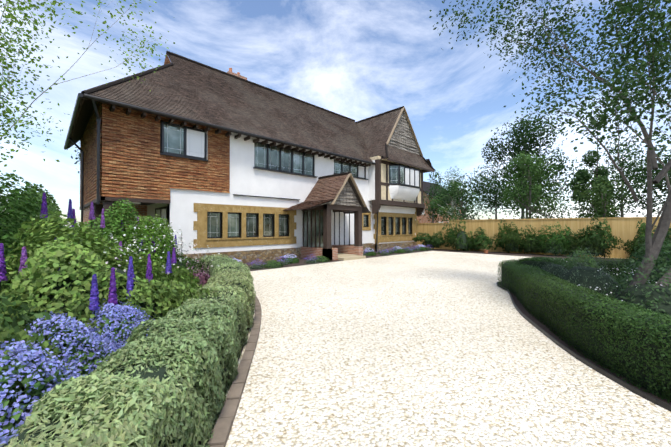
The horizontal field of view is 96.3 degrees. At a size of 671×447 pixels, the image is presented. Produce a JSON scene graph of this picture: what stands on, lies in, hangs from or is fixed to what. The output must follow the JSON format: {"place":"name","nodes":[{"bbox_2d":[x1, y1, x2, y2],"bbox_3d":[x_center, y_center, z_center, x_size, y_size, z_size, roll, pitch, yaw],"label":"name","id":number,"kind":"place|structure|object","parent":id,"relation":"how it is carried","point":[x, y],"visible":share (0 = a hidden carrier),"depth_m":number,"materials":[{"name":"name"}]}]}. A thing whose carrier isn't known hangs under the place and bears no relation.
{"place":"outdoors","nodes":[
{"label":"outdoors","id":0,"kind":"place"},
{"bbox_2d":[0,0,670,226],"label":"sky","id":1,"kind":"structure","parent":0,"point":[358,60],"materials":[{"name":"blue"}]},
{"bbox_2d":[199,248,670,443],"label":"planting beds soil","id":2,"kind":"structure","parent":0,"point":[519,305],"depth_m":6.41,"materials":[{"name":"brown soil"}]},
{"bbox_2d":[0,0,458,219],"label":"birch trunks","id":3,"kind":"object","parent":2,"relation":"on","point":[82,76],"visible":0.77,"depth_m":4.29,"materials":[{"name":"grey plant"}]},
{"bbox_2d":[208,295,261,446],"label":"brick edging","id":4,"kind":"object","parent":2,"relation":"on","point":[223,426],"visible":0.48,"depth_m":2.68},
{"bbox_2d":[177,242,416,267],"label":"rubble plinth","id":5,"kind":"structure","parent":2,"relation":"on","point":[249,256],"depth_m":13.34,"materials":[{"name":"beige stone"}]},
{"bbox_2d":[193,203,416,247],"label":"stone dressings","id":6,"kind":"structure","parent":5,"relation":"on","point":[202,240],"depth_m":12.98,"materials":[{"name":"beige stone"}]},
{"bbox_2d":[0,219,670,431],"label":"plant stems","id":7,"kind":"object","parent":2,"relation":"on","point":[606,278],"visible":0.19,"depth_m":4.87,"materials":[{"name":"green plant"}]},
{"bbox_2d":[2,257,670,446],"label":"hedges","id":8,"kind":"object","parent":2,"relation":"on","point":[161,372],"visible":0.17,"depth_m":3.01,"materials":[{"name":"green plant"}]},
{"bbox_2d":[425,231,667,258],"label":"shrubs","id":9,"kind":"object","parent":2,"relation":"on","point":[464,237],"visible":0.29,"depth_m":16.38,"materials":[{"name":"green plant"}]},
{"bbox_2d":[458,0,670,287],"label":"tree branches","id":10,"kind":"object","parent":2,"relation":"on","point":[653,244],"visible":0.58,"depth_m":4.41,"materials":[{"name":"brown plant"}]},
{"bbox_2d":[417,192,461,222],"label":"neighbour house walls","id":11,"kind":"structure","parent":0,"point":[424,218],"depth_m":45.39,"materials":[{"name":"brick"}]},
{"bbox_2d":[423,181,460,202],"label":"neighbour house roof","id":12,"kind":"structure","parent":11,"relation":"on","point":[426,185],"depth_m":48.63,"materials":[{"name":"tile"}]},
{"bbox_2d":[211,251,670,446],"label":"gravel drive","id":13,"kind":"structure","parent":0,"point":[436,349],"depth_m":3.14,"materials":[{"name":"beige gravel"}]},
{"bbox_2d":[338,253,365,260],"bbox_3d":[-0.031,1.607,14.573,2.100,0.140,2.300,1,-1,-44],"label":"porch step","id":14,"kind":"object","parent":13,"relation":"on","point":[343,257],"visible":0.42,"depth_m":14.12,"materials":[{"name":"stone"}]},
{"bbox_2d":[496,282,670,411],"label":"island edging","id":15,"kind":"object","parent":13,"relation":"on","point":[648,397],"visible":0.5,"depth_m":3.11,"materials":[{"name":"brown brick"}]},
{"label":"ground","id":16,"kind":"structure","parent":0,"visible":0},
{"bbox_2d":[83,71,362,260],"bbox_3d":[-5.466,-3.319,14.949,13.427,10.000,5.222,0,-1,-10],"label":"brickwork","id":17,"kind":"object","parent":16,"relation":"on","point":[331,254],"visible":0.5,"depth_m":13.60,"materials":[{"name":"red brick"}]},
{"bbox_2d":[79,53,229,206],"bbox_3d":[-8.238,-4.303,13.226,4.105,7.030,7.265,1,-1,-44],"label":"tile hanging","id":18,"kind":"object","parent":17,"relation":"attached to","point":[135,163],"visible":0.77,"depth_m":10.16},
{"bbox_2d":[122,123,419,253],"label":"white house walls","id":19,"kind":"structure","parent":16,"relation":"on","point":[246,178],"depth_m":13.18,"materials":[{"name":"white paint"}]},
{"bbox_2d":[64,93,377,251],"bbox_3d":[-4.359,-1.002,12.812,16.007,5.321,7.088,0,-1,-14],"label":"gutter and downpipes","id":20,"kind":"object","parent":19,"relation":"attached to","point":[77,106],"visible":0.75,"depth_m":11.23,"materials":[{"name":"black metal"}]},
{"bbox_2d":[67,95,434,248],"bbox_3d":[-1.685,-1.072,14.678,21.135,5.500,7.463,0,-1,-21],"label":"timber frame","id":21,"kind":"object","parent":19,"relation":"attached to","point":[377,202],"visible":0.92,"depth_m":14.02,"materials":[{"name":"brown wood"}]},
{"bbox_2d":[100,103,164,195],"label":"trim","id":22,"kind":"structure","parent":21,"relation":"attached to","point":[101,147],"depth_m":9.55,"materials":[{"name":"brown"}]},
{"bbox_2d":[68,99,432,213],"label":"soffits","id":23,"kind":"object","parent":21,"relation":"on","point":[86,112],"visible":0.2,"depth_m":12.36,"materials":[{"name":"brown"}]},
{"bbox_2d":[283,174,347,210],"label":"porch roof tiles","id":24,"kind":"object","parent":23,"relation":"on","point":[324,190],"visible":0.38,"depth_m":14.06,"materials":[{"name":"brown tile"}]},
{"bbox_2d":[68,51,434,178],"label":"roof ridge tiles","id":25,"kind":"object","parent":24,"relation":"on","point":[107,85],"visible":0.52,"depth_m":14.63,"materials":[{"name":"brown tile"}]},
{"bbox_2d":[331,107,422,206],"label":"bargeboards","id":26,"kind":"object","parent":23,"relation":"on","point":[387,142],"visible":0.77,"depth_m":18.52,"materials":[{"name":"brown wood"}]},
{"bbox_2d":[330,111,419,205],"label":"gable shingles","id":27,"kind":"object","parent":26,"relation":"attached to","point":[402,137],"visible":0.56,"depth_m":19.32,"materials":[{"name":"wood"}]},
{"bbox_2d":[90,54,433,170],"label":"roof tiles","id":28,"kind":"object","parent":21,"relation":"on","point":[185,88],"visible":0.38,"depth_m":14.36,"materials":[{"name":"brown tile"}]},
{"bbox_2d":[164,124,408,247],"bbox_3d":[-0.110,-0.989,15.421,15.436,5.160,2.667,0,-1,-37],"label":"window glass","id":29,"kind":"object","parent":21,"relation":"attached to","point":[213,226],"visible":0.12,"depth_m":13.71,"materials":[{"name":"glass"}]},
{"bbox_2d":[164,124,416,232],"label":"leaded lights","id":30,"kind":"object","parent":29,"relation":"attached to","point":[260,163],"visible":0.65,"depth_m":12.90,"materials":[{"name":"grey metal"}]},
{"bbox_2d":[370,156,422,203],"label":"bay wall panels","id":31,"kind":"object","parent":21,"relation":"on","point":[383,179],"visible":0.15,"depth_m":18.16,"materials":[{"name":"beige paint"}]},
{"bbox_2d":[155,121,420,237],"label":"window frames","id":32,"kind":"structure","parent":19,"relation":"attached to","point":[185,155],"depth_m":13.43,"materials":[{"name":"black metal"}]},
{"bbox_2d":[187,129,418,186],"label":"window blinds","id":33,"kind":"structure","parent":32,"relation":"attached to","point":[194,142],"depth_m":11.24,"materials":[{"name":"white fabric"}]},
{"bbox_2d":[417,217,670,258],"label":"timber fence","id":34,"kind":"object","parent":16,"relation":"on","point":[624,229],"visible":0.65,"depth_m":16.42,"materials":[{"name":"brown wood"}]},
{"bbox_2d":[426,126,667,222],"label":"tree trunks","id":35,"kind":"object","parent":16,"relation":"on","point":[529,212],"visible":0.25,"depth_m":24.43,"materials":[{"name":"brown plant"}]},
{"bbox_2d":[0,0,670,446],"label":"foliage leaves","id":36,"kind":"object","parent":35,"relation":"attached to","point":[40,248],"visible":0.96,"depth_m":3.87,"materials":[{"name":"green plant"}]}
]}

